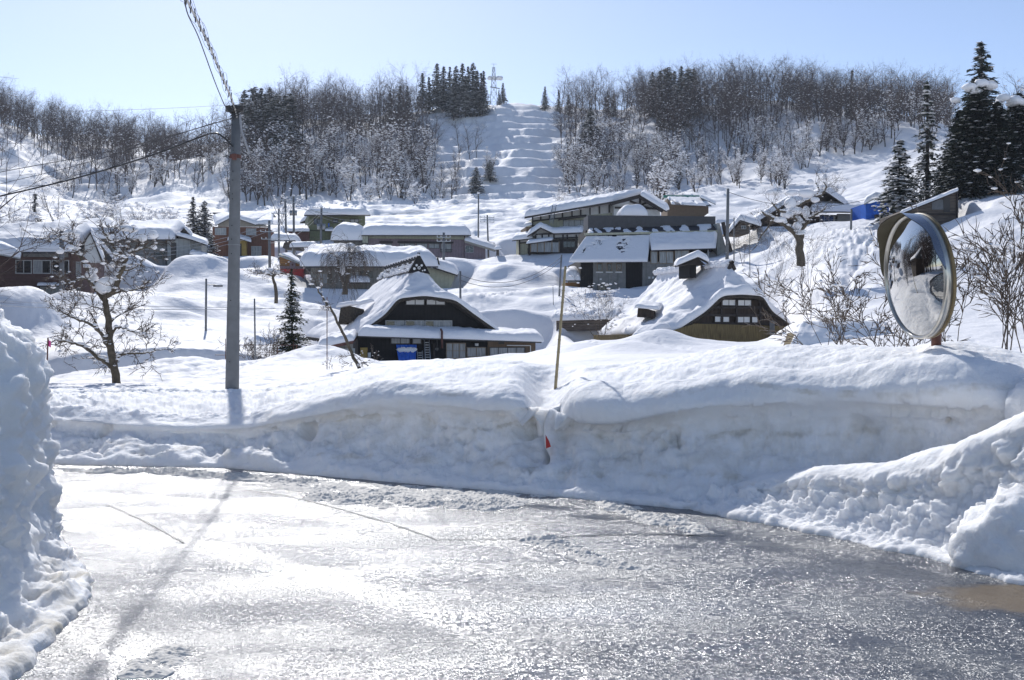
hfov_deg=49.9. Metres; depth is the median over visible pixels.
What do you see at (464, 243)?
pink house
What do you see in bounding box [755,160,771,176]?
bare tree
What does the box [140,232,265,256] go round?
wire
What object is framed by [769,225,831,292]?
shrub
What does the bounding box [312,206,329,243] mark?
utility pole
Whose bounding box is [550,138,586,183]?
bare tree
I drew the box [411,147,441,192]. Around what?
bare tree
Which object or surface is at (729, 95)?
woods
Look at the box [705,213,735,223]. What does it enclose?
house
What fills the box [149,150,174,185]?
bare tree
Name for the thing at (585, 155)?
bare tree
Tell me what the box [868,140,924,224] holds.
fir tree
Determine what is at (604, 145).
bare tree
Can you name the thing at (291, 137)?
cedar
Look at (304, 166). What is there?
bare tree
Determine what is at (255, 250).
window
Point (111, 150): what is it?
wire
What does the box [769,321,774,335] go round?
pole bundle
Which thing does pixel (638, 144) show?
bare tree
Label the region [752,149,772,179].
bare tree
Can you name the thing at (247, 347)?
shrub
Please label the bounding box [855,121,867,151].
bare tree
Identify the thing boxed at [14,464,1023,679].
road
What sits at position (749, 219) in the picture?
gabled shed
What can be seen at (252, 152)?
bare tree
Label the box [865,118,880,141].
bare tree
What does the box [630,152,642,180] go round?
bare tree
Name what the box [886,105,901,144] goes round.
bare tree
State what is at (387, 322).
window
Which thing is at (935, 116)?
bare tree
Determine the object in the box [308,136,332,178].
bare tree
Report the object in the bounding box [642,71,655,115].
cedar
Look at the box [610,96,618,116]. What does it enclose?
cedar
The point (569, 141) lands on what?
bare tree
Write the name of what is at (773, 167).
bare tree
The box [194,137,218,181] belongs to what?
bare tree
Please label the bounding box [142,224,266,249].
wire
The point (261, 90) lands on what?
cedar
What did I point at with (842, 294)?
shrub
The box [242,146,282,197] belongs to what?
bare tree
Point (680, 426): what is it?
snow bank
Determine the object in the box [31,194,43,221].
cedar
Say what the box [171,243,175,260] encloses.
doorway
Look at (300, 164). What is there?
bare tree
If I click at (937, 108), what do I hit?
bare tree
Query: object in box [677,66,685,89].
cedar
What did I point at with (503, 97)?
cedar
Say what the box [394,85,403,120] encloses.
cedar
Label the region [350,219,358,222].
window
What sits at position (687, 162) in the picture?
bare tree
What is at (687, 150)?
bare tree
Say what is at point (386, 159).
bare tree
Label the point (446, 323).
window
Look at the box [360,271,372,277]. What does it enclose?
window
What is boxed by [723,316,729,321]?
window
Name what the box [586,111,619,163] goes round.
bare tree
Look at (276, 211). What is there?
service wire
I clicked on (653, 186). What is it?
bare tree
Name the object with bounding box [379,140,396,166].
bare tree
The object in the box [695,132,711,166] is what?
bare tree
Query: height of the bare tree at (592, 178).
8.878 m
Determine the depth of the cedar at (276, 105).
283.49 m
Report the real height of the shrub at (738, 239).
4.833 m
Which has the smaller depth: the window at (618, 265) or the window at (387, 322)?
the window at (387, 322)
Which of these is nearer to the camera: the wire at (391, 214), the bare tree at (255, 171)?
the wire at (391, 214)
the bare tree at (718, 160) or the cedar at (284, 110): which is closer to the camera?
the bare tree at (718, 160)
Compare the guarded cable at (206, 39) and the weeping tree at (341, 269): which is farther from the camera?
the weeping tree at (341, 269)
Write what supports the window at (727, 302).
in the thatched house at (711, 300)
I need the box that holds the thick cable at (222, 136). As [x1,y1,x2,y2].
[0,132,232,196]
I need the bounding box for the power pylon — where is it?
[487,67,502,105]
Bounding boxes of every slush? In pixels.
[63,465,332,485]
[117,644,195,678]
[236,480,545,504]
[298,489,524,511]
[515,534,651,569]
[590,500,714,534]
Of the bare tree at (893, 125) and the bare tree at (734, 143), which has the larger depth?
the bare tree at (734, 143)
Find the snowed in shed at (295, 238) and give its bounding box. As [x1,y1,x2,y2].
[271,233,303,250]
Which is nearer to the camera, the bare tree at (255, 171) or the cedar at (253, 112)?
the bare tree at (255, 171)
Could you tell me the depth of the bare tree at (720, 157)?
259.31 m
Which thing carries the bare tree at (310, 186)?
on the snowy terrain
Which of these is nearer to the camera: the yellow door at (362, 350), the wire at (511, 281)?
the yellow door at (362, 350)
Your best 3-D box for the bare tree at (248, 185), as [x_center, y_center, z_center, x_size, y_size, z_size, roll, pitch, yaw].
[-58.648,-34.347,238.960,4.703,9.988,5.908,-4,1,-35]
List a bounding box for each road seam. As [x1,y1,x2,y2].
[108,505,184,541]
[235,487,434,538]
[436,534,724,539]
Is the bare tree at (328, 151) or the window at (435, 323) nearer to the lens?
the window at (435, 323)
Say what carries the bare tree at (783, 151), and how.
on the snowy terrain
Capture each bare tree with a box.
[0,77,91,303]
[0,191,25,223]
[11,209,39,221]
[28,171,76,221]
[48,194,118,218]
[50,160,67,186]
[63,168,77,190]
[68,159,80,197]
[73,190,129,218]
[95,194,137,225]
[97,178,110,202]
[106,164,131,200]
[122,199,161,224]
[126,169,138,193]
[144,150,166,186]
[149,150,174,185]
[152,206,186,219]
[189,161,207,186]
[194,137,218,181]
[202,146,221,173]
[214,160,229,191]
[217,154,229,196]
[225,141,249,189]
[228,115,261,169]
[240,159,253,201]
[241,129,256,178]
[241,155,264,204]
[241,159,269,199]
[242,125,264,168]
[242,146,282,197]
[243,151,264,200]
[244,137,260,167]
[249,128,274,172]
[250,139,280,182]
[253,146,273,179]
[253,148,283,205]
[254,135,286,177]
[254,167,278,200]
[266,140,287,196]
[267,116,306,163]
[271,146,292,187]
[272,140,302,185]
[273,140,293,173]
[273,188,303,224]
[274,152,291,204]
[282,132,311,195]
[285,139,313,194]
[286,150,321,193]
[292,136,325,199]
[295,150,314,182]
[301,160,322,195]
[305,142,323,185]
[307,155,328,193]
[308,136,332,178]
[315,132,339,174]
[315,134,329,163]
[316,132,338,178]
[318,116,363,175]
[318,159,344,195]
[322,136,343,176]
[325,110,344,159]
[327,152,343,180]
[327,169,342,196]
[330,156,361,200]
[339,154,359,189]
[347,117,362,160]
[350,150,366,187]
[351,148,368,173]
[355,138,377,163]
[357,139,366,166]
[359,150,372,194]
[361,147,378,174]
[361,181,379,200]
[362,111,402,178]
[362,135,378,177]
[363,134,388,182]
[368,133,394,168]
[372,172,387,197]
[374,138,404,193]
[376,139,399,183]
[377,166,402,199]
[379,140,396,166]
[383,156,416,197]
[390,156,414,197]
[393,117,410,170]
[395,119,437,177]
[395,151,415,182]
[397,174,412,199]
[400,137,432,175]
[401,123,423,174]
[402,159,414,184]
[402,178,426,203]
[404,127,423,176]
[408,142,421,174]
[410,160,426,187]
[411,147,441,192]
[416,162,429,187]
[417,126,435,171]
[427,176,441,198]
[428,151,438,179]
[434,156,447,182]
[434,177,450,197]
[444,162,461,198]
[451,149,461,170]
[453,170,463,188]
[481,146,500,173]
[547,176,575,200]
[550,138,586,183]
[553,143,571,184]
[556,152,582,193]
[561,129,579,159]
[561,152,579,187]
[562,128,579,158]
[564,141,595,191]
[566,151,579,185]
[573,186,598,209]
[577,148,591,186]
[581,131,604,163]
[581,155,608,192]
[582,135,597,157]
[585,148,602,176]
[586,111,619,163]
[586,138,604,162]
[590,162,601,189]
[591,184,615,194]
[597,144,617,185]
[598,131,615,167]
[599,166,615,191]
[606,129,615,160]
[607,116,647,172]
[607,163,625,191]
[608,131,619,163]
[610,159,630,190]
[619,136,634,170]
[625,126,648,156]
[627,160,642,188]
[628,157,642,188]
[630,132,660,184]
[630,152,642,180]
[631,143,660,179]
[632,128,647,173]
[632,164,674,195]
[638,131,661,163]
[639,126,666,165]
[644,159,656,184]
[646,126,665,161]
[649,156,674,198]
[649,176,658,195]
[650,159,680,199]
[652,130,686,180]
[655,143,675,168]
[659,144,693,184]
[660,187,685,199]
[661,151,673,180]
[664,130,682,163]
[665,151,686,189]
[669,123,687,161]
[669,132,685,161]
[680,144,699,184]
[683,136,694,169]
[684,159,710,191]
[690,134,705,163]
[693,132,710,164]
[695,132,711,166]
[697,139,712,159]
[697,150,709,176]
[700,150,717,185]
[703,165,713,184]
[708,148,718,168]
[712,147,726,184]
[717,145,725,170]
[720,146,748,181]
[723,106,743,155]
[724,153,740,182]
[726,130,746,158]
[731,158,744,187]
[731,159,742,185]
[732,120,757,158]
[737,129,747,156]
[742,130,761,162]
[746,117,765,148]
[751,114,777,149]
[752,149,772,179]
[755,120,769,151]
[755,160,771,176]
[756,110,774,151]
[759,145,769,168]
[764,148,780,183]
[764,155,785,184]
[768,127,780,150]
[771,123,782,147]
[771,146,792,185]
[774,134,790,154]
[774,154,793,188]
[775,135,794,159]
[780,113,794,146]
[783,115,794,147]
[787,142,796,162]
[791,125,799,156]
[793,148,808,169]
[794,132,820,167]
[794,135,811,159]
[797,123,813,148]
[800,114,813,141]
[805,110,834,155]
[817,107,838,150]
[818,121,832,141]
[818,127,838,150]
[827,122,840,151]
[827,183,846,194]
[830,112,843,139]
[832,125,849,155]
[834,114,849,140]
[836,102,857,146]
[847,106,864,153]
[851,105,879,145]
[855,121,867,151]
[856,93,881,131]
[859,116,880,149]
[860,108,872,127]
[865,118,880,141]
[871,105,892,146]
[872,116,891,143]
[876,91,895,128]
[877,83,897,136]
[885,92,906,130]
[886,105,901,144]
[900,92,916,126]
[907,96,919,126]
[911,97,923,120]
[912,89,924,131]
[912,108,940,140]
[921,129,938,160]
[924,99,940,130]
[930,92,946,123]
[932,92,944,131]
[943,92,956,127]
[944,98,966,137]
[997,77,1023,118]
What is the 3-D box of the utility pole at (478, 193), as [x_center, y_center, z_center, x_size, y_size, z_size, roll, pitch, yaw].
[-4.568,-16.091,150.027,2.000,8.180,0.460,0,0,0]
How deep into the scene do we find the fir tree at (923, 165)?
97.86 m
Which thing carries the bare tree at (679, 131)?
on the snowy terrain
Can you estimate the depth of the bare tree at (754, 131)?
272.49 m
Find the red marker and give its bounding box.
[546,436,550,447]
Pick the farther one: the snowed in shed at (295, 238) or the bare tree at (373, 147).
the bare tree at (373, 147)
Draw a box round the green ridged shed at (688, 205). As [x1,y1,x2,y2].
[661,195,715,215]
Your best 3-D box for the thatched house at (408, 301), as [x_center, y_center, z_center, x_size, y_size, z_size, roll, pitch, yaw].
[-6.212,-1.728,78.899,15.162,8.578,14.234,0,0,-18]
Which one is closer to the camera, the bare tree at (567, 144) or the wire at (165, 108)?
the bare tree at (567, 144)
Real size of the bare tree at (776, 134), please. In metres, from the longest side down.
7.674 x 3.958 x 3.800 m
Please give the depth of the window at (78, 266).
95.42 m
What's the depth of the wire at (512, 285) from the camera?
92.36 m
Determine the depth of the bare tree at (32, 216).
141.64 m
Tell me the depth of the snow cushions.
91.65 m
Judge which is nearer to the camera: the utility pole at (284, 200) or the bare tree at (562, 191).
the utility pole at (284, 200)
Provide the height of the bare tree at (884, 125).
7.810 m
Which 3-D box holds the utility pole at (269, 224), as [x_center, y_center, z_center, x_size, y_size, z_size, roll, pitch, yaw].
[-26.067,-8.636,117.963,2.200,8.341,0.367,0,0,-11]
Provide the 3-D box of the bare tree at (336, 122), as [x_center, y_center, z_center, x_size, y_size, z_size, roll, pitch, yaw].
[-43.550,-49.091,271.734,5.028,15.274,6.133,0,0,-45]
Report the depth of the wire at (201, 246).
112.14 m
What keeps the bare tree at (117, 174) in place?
on the snowy terrain
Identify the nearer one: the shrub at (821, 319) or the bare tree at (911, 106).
the shrub at (821, 319)
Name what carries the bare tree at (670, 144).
on the snowy terrain
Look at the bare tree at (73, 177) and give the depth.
268.47 m
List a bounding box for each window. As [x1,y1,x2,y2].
[15,260,31,273]
[33,260,50,273]
[52,260,68,273]
[76,262,80,275]
[215,228,225,234]
[246,228,255,234]
[251,246,260,255]
[313,218,319,224]
[318,273,331,283]
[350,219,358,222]
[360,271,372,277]
[385,320,403,325]
[390,338,409,343]
[399,243,414,245]
[405,300,424,304]
[405,320,414,324]
[412,339,421,343]
[415,320,423,325]
[416,243,427,248]
[425,320,442,326]
[426,300,445,304]
[429,243,439,248]
[440,243,451,251]
[443,320,451,326]
[446,343,465,358]
[465,246,473,252]
[466,347,485,356]
[489,347,524,355]
[563,220,582,225]
[563,241,574,247]
[597,263,601,270]
[597,285,605,290]
[607,263,611,270]
[616,263,621,270]
[650,251,657,263]
[659,251,673,263]
[674,250,688,260]
[714,316,720,321]
[723,299,735,305]
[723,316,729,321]
[737,300,751,305]
[737,316,750,322]
[751,317,757,322]
[819,215,836,221]
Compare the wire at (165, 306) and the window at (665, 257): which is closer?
the wire at (165, 306)
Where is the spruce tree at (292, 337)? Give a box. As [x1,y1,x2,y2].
[270,268,310,354]
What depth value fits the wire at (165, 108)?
564.68 m
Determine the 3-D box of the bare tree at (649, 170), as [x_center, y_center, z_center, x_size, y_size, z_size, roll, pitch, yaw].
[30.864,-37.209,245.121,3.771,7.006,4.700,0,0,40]
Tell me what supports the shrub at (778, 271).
on the snowy terrain
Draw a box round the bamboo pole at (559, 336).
[554,266,566,388]
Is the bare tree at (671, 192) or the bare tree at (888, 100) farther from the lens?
the bare tree at (888, 100)
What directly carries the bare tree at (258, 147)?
on the snowy terrain
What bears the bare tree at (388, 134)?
on the snowy terrain
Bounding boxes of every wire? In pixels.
[0,122,232,183]
[0,301,324,309]
[0,305,248,309]
[1,118,232,171]
[7,130,212,193]
[33,93,373,111]
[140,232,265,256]
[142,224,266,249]
[151,228,265,252]
[250,154,314,279]
[295,196,476,215]
[461,258,559,282]
[461,261,560,286]
[729,192,861,206]
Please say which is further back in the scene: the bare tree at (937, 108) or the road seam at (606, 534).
the bare tree at (937, 108)
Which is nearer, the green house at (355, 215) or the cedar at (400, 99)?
the green house at (355, 215)
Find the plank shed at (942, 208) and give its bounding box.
[879,187,957,225]
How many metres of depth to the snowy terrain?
102.11 m
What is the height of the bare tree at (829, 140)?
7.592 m
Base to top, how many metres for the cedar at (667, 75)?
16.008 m
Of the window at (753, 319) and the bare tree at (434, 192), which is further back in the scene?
the bare tree at (434, 192)
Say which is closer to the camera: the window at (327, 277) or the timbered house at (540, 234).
the window at (327, 277)
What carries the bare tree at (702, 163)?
on the snowy terrain
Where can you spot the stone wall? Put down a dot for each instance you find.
(569, 322)
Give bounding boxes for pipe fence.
[225,339,296,358]
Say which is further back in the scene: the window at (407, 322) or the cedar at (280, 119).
the cedar at (280, 119)
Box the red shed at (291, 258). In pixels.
[278,252,304,278]
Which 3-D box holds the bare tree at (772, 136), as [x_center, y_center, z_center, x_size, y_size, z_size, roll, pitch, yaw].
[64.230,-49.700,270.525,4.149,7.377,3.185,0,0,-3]
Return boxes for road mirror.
[877,213,956,345]
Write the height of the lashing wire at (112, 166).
0.775 m
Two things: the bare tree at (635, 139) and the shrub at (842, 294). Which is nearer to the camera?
the shrub at (842, 294)
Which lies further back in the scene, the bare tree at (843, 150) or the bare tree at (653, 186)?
the bare tree at (843, 150)
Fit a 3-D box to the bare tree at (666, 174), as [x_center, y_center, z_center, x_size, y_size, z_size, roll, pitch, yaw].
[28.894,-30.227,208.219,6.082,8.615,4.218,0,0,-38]
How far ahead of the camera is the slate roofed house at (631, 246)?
103.62 m
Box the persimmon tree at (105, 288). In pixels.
[19,211,180,382]
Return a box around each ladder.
[424,340,430,359]
[549,205,556,223]
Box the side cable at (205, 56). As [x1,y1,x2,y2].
[184,0,227,111]
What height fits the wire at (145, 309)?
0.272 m
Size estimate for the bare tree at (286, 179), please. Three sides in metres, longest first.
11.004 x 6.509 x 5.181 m
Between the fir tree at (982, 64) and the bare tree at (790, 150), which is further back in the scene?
the bare tree at (790, 150)
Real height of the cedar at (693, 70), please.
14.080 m
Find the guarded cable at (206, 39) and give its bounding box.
[180,0,242,117]
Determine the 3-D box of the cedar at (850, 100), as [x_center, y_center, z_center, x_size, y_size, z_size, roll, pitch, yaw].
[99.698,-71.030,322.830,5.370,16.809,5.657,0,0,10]
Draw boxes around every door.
[360,348,366,357]
[944,197,949,211]
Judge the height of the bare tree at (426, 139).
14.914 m
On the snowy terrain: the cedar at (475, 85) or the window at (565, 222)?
the cedar at (475, 85)
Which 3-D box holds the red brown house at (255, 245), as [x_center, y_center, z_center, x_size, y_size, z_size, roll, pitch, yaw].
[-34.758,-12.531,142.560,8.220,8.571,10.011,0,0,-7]
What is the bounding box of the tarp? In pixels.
[396,345,416,360]
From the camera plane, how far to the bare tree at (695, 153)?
270.32 m
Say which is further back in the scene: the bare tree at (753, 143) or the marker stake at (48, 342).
the bare tree at (753, 143)
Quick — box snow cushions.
[950,79,1023,106]
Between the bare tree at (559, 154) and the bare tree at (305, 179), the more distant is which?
the bare tree at (559, 154)
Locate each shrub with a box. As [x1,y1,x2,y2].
[216,322,285,359]
[242,341,252,352]
[360,347,382,360]
[558,267,629,339]
[724,215,757,265]
[741,246,884,344]
[751,218,834,299]
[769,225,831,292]
[804,247,976,346]
[848,199,1002,341]
[871,268,925,346]
[943,140,1023,349]
[955,214,1023,352]
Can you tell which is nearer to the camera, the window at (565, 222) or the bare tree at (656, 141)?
the window at (565, 222)
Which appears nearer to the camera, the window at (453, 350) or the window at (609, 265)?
the window at (453, 350)
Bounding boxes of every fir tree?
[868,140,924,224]
[909,80,943,202]
[927,110,964,197]
[933,82,1015,199]
[935,41,1005,161]
[958,101,1023,200]
[1004,93,1023,174]
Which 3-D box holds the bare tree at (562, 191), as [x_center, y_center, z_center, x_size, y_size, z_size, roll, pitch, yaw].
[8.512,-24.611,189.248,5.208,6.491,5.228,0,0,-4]
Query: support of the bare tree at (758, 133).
on the snowy terrain
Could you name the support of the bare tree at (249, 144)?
on the snowy terrain
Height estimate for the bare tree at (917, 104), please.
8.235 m
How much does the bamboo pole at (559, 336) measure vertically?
1.530 m
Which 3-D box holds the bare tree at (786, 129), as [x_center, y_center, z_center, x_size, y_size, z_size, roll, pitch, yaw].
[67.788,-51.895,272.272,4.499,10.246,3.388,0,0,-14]
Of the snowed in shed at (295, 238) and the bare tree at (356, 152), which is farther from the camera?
the bare tree at (356, 152)
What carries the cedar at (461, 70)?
on the snowy terrain
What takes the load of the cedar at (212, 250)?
on the snowy terrain
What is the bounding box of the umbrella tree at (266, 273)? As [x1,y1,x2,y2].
[243,258,301,303]
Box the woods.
[0,49,1023,191]
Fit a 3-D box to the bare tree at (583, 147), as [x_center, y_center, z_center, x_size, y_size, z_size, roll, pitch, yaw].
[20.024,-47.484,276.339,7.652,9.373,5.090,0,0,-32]
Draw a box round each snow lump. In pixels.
[948,483,1023,573]
[1004,377,1023,419]
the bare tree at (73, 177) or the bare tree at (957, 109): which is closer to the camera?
the bare tree at (957, 109)
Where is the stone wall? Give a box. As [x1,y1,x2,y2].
[551,307,621,330]
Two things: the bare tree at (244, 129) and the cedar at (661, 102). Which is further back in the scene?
the cedar at (661, 102)
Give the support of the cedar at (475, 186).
on the snowy terrain
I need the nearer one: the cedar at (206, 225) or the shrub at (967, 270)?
the shrub at (967, 270)
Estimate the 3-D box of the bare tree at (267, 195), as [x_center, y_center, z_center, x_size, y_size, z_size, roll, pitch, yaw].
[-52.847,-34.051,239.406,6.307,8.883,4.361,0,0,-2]
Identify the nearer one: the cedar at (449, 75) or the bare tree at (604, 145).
the bare tree at (604, 145)
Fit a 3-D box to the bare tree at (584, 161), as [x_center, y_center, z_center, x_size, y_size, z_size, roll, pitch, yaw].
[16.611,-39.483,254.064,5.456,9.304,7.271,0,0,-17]
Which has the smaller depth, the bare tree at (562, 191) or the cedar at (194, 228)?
the cedar at (194, 228)
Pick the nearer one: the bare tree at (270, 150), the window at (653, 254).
the window at (653, 254)
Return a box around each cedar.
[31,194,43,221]
[184,197,204,237]
[195,200,214,240]
[207,234,222,256]
[223,90,248,142]
[223,102,270,157]
[227,87,263,141]
[243,115,254,162]
[253,94,300,145]
[254,88,263,126]
[255,93,270,150]
[258,87,274,114]
[267,114,285,158]
[271,96,296,144]
[275,122,307,165]
[286,94,308,144]
[320,173,325,190]
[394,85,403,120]
[403,86,412,118]
[413,73,427,110]
[422,77,435,113]
[423,63,444,107]
[431,66,449,111]
[440,66,463,111]
[444,78,464,120]
[447,67,451,95]
[451,75,477,117]
[458,63,465,109]
[461,67,474,103]
[463,63,490,109]
[467,167,485,193]
[470,70,490,116]
[472,73,489,116]
[480,71,490,108]
[483,160,497,181]
[496,90,501,105]
[499,83,507,103]
[539,86,550,110]
[555,90,562,111]
[565,94,572,115]
[573,108,609,160]
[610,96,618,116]
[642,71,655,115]
[649,67,684,115]
[652,71,662,117]
[654,86,669,127]
[664,84,695,126]
[665,70,684,116]
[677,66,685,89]
[678,69,705,116]
[690,69,706,110]
[844,71,855,120]
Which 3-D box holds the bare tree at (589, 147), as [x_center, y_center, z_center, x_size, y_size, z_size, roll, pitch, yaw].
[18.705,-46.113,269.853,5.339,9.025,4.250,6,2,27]
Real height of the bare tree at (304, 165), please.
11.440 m
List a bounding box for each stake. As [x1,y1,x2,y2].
[46,338,50,359]
[254,299,255,359]
[749,227,749,270]
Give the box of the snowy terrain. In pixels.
[0,99,1023,389]
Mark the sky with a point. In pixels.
(126, 54)
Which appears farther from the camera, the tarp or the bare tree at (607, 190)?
the bare tree at (607, 190)
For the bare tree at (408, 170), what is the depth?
238.87 m
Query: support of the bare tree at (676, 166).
on the snowy terrain
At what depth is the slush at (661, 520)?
9.70 m
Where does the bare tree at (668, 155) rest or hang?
on the snowy terrain
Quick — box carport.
[289,241,316,253]
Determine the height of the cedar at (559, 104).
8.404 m
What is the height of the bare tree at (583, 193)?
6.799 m
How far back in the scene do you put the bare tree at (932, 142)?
193.90 m
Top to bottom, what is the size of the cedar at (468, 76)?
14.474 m
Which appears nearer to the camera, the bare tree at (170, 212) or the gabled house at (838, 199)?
the gabled house at (838, 199)
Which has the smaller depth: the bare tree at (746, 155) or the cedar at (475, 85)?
the bare tree at (746, 155)
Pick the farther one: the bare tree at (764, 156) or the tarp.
the bare tree at (764, 156)
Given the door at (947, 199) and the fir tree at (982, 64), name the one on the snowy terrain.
the fir tree at (982, 64)
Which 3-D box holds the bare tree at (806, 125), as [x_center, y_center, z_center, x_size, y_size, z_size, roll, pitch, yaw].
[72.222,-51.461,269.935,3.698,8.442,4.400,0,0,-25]
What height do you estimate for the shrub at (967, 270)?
2.327 m
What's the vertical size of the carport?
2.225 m
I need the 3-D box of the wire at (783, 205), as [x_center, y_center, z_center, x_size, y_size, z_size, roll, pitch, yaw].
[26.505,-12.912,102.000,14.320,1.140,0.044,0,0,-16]
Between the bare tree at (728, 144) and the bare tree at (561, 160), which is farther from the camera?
the bare tree at (728, 144)
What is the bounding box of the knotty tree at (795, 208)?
[724,153,848,265]
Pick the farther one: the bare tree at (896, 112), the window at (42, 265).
the bare tree at (896, 112)
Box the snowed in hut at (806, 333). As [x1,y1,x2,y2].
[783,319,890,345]
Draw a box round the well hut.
[494,246,501,255]
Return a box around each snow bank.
[0,309,94,679]
[47,341,1023,508]
[629,412,1023,584]
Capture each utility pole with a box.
[59,231,63,291]
[205,279,222,330]
[225,105,243,388]
[258,220,278,267]
[271,207,285,258]
[276,198,291,252]
[282,195,297,254]
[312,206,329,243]
[437,233,450,259]
[459,271,461,298]
[471,192,485,237]
[480,215,493,257]
[558,255,561,295]
[725,188,728,258]
[733,218,734,260]
[850,209,851,229]
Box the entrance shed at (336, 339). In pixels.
[318,329,357,352]
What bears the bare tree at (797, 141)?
on the snowy terrain
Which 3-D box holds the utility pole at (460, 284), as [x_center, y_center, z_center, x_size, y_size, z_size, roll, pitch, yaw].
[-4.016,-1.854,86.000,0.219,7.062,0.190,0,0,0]
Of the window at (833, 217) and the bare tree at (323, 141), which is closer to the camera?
the window at (833, 217)
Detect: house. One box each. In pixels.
[0,221,114,294]
[53,217,227,265]
[212,211,275,256]
[300,205,370,240]
[300,243,457,288]
[306,253,543,360]
[330,222,495,258]
[512,188,668,255]
[562,204,732,290]
[593,250,790,341]
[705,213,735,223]
[729,187,861,228]
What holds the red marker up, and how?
on the snow bank at (680, 426)
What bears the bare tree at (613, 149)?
on the snowy terrain
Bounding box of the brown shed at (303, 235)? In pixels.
[287,225,309,241]
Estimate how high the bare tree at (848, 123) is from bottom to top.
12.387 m
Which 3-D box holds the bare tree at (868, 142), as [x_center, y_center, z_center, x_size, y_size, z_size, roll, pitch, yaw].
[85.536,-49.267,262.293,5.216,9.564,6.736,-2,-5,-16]
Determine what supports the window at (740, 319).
in the thatched house at (711, 300)
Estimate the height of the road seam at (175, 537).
0.008 m
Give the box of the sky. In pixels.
[0,0,1023,144]
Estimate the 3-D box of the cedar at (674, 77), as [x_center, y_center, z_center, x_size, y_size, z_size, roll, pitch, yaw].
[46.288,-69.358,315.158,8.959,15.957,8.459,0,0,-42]
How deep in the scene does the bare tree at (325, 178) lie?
243.38 m
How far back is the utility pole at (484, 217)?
139.90 m
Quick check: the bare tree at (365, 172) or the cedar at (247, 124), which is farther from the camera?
the cedar at (247, 124)
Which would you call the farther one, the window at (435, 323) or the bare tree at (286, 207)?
the bare tree at (286, 207)
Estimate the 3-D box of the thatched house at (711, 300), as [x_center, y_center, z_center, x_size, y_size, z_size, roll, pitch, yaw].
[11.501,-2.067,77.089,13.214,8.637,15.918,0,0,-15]
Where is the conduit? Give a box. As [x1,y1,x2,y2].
[239,112,250,153]
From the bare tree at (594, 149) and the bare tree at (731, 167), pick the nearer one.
the bare tree at (731, 167)
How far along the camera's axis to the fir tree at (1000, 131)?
89.42 m
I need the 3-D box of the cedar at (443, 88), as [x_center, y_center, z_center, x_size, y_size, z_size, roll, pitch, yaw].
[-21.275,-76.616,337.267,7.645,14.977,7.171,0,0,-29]
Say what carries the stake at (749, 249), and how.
on the snowy terrain
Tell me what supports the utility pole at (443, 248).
on the snowy terrain
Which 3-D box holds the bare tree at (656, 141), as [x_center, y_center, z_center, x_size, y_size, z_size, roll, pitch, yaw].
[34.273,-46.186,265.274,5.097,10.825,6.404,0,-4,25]
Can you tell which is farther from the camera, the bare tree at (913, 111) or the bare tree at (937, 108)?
the bare tree at (937, 108)
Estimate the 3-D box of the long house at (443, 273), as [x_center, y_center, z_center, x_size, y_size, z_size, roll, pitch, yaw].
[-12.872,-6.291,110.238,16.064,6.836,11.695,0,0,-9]
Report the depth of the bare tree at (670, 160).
237.93 m
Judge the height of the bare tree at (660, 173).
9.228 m
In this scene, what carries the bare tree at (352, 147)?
on the snowy terrain
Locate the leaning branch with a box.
[307,267,370,369]
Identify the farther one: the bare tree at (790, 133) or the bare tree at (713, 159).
the bare tree at (790, 133)
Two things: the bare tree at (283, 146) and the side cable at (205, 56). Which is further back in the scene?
the bare tree at (283, 146)
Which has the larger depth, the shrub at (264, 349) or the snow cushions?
the snow cushions
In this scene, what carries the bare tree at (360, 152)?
on the snowy terrain
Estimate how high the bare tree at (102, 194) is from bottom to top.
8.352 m
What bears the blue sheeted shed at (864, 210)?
on the snowy terrain
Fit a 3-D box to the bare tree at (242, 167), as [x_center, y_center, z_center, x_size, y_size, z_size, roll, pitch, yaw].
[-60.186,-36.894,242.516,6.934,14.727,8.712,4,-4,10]
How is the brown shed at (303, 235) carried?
on the snowy terrain
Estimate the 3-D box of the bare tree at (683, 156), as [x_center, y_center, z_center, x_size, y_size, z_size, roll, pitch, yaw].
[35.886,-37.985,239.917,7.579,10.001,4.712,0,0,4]
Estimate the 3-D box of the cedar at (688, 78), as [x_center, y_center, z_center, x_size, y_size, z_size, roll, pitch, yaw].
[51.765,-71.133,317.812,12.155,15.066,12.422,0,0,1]
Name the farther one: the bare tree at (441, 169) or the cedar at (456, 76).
the cedar at (456, 76)
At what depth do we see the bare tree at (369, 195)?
225.78 m
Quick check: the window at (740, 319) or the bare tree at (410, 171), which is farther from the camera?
the bare tree at (410, 171)
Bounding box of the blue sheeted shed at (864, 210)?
[851,192,889,220]
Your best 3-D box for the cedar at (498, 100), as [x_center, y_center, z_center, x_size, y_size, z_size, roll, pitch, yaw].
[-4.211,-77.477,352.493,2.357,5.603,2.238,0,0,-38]
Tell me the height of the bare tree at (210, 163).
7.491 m
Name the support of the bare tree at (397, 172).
on the snowy terrain
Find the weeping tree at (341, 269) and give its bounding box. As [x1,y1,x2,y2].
[304,228,384,305]
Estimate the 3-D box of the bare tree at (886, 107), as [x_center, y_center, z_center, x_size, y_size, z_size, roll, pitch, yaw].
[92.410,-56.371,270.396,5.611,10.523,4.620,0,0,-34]
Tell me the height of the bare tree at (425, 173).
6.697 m
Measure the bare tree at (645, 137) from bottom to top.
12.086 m
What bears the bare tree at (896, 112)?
on the snowy terrain
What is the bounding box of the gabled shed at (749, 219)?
[723,214,761,236]
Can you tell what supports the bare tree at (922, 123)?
on the snowy terrain
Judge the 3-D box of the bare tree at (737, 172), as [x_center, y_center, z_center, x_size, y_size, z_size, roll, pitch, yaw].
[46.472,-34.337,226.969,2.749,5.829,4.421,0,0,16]

